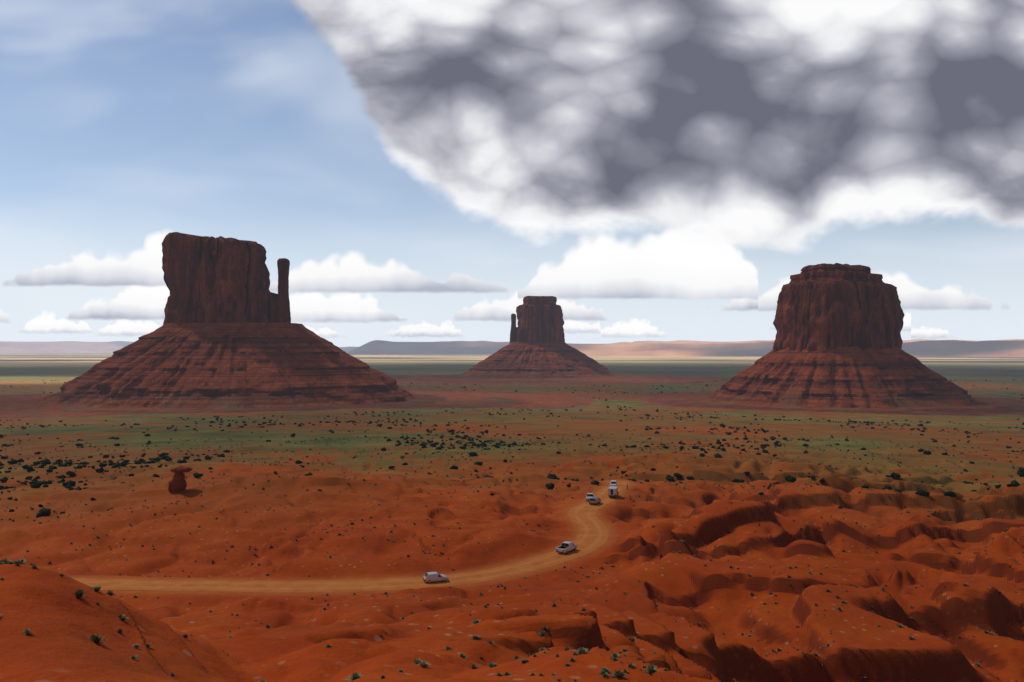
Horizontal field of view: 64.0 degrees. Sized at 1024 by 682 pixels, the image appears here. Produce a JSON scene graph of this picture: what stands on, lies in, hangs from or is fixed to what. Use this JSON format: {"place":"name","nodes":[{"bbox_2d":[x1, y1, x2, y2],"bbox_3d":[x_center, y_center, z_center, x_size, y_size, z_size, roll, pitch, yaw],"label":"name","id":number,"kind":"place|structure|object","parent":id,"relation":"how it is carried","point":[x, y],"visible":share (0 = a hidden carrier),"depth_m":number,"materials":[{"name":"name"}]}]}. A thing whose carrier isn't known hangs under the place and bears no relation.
{"place":"outdoors","nodes":[
{"label":"outdoors","id":0,"kind":"place"},
{"bbox_2d":[339,347,357,351],"bbox_3d":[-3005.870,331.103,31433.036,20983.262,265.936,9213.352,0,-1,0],"label":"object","id":1,"kind":"structure","parent":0,"point":[346,349],"depth_m":29086.16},
{"bbox_2d":[73,481,629,592],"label":"dirt road","id":2,"kind":"structure","parent":0,"point":[593,534],"depth_m":140.92,"materials":[{"name":"orange soil"}]},
{"bbox_2d":[423,572,448,582],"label":"white hatchback","id":3,"kind":"object","parent":2,"relation":"on","point":[429,577],"visible":1,"depth_m":139.73,"materials":[{"name":"paint"}]},
{"bbox_2d":[556,541,576,553],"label":"car","id":4,"kind":"object","parent":2,"relation":"on","point":[565,547],"visible":1,"depth_m":161.93,"materials":[{"name":"white paint"}]},
{"bbox_2d":[586,493,594,500],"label":"car","id":5,"kind":"object","parent":2,"relation":"on","point":[589,496],"visible":0.69,"depth_m":221.41,"materials":[{"name":"paint"}]},
{"bbox_2d":[589,497,600,504],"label":"silver suv","id":6,"kind":"object","parent":2,"relation":"on","point":[594,500],"visible":1,"depth_m":215.18,"materials":[{"name":"paint"}]},
{"bbox_2d":[608,486,618,497],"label":"camper truck","id":7,"kind":"object","parent":2,"relation":"on","point":[613,491],"visible":1,"depth_m":225.16,"materials":[{"name":"grey paint"}]},
{"bbox_2d":[610,480,616,485],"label":"white suv","id":8,"kind":"object","parent":2,"relation":"on","point":[613,483],"visible":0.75,"depth_m":252.04,"materials":[{"name":"paint"}]},
{"bbox_2d":[0,353,1023,681],"bbox_3d":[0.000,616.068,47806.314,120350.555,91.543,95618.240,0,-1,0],"label":"ground","id":9,"kind":"structure","parent":0,"point":[60,621],"depth_m":168.59,"materials":[{"name":"soil"}]},
{"bbox_2d":[0,341,132,352],"bbox_3d":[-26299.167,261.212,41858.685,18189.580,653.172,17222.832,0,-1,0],"label":"mesa","id":10,"kind":"structure","parent":9,"relation":"on","point":[57,347],"depth_m":39097.94,"materials":[{"name":"grey stone"}]},
{"bbox_2d":[168,465,192,490],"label":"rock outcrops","id":11,"kind":"object","parent":9,"relation":"on","point":[177,482],"visible":1,"depth_m":228.35,"materials":[{"name":"stone"}]},
{"bbox_2d":[0,232,598,418],"bbox_3d":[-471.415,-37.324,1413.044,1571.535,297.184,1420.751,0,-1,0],"label":"butte","id":12,"kind":"object","parent":9,"relation":"on","point":[227,336],"visible":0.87,"depth_m":1324.74,"materials":[{"name":"stone"}]},
{"bbox_2d":[0,379,1023,516],"bbox_3d":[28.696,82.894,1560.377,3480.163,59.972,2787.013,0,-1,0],"label":"desert shrubs","id":13,"kind":"object","parent":9,"relation":"on","point":[36,483],"visible":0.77,"depth_m":420.52,"materials":[{"name":"green plant"}]},
{"bbox_2d":[0,433,1023,681],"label":"sage brush","id":14,"kind":"object","parent":9,"relation":"on","point":[356,675],"visible":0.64,"depth_m":148.04,"materials":[{"name":"green plant"}]},
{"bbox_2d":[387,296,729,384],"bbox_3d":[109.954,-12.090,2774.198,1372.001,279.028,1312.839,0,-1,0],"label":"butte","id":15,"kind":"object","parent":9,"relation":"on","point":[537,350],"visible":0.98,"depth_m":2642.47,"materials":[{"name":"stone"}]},
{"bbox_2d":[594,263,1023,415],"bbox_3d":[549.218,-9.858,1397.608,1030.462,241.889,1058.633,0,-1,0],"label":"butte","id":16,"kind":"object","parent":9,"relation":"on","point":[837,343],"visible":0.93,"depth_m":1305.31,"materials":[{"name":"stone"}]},
{"bbox_2d":[0,0,1023,346],"label":"sky","id":17,"kind":"structure","parent":0,"point":[421,170],"materials":[{"name":"blue"}]},
{"bbox_2d":[346,339,1023,354],"bbox_3d":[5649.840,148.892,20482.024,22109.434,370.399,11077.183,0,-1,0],"label":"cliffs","id":18,"kind":"structure","parent":0,"point":[378,347],"depth_m":20129.46,"materials":[{"name":"beige stone"}]},
{"bbox_2d":[566,340,1023,356],"bbox_3d":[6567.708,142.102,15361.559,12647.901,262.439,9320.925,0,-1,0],"label":"cliffs","id":19,"kind":"structure","parent":0,"point":[956,348],"depth_m":13756.91,"materials":[{"name":"beige stone"}]}
]}

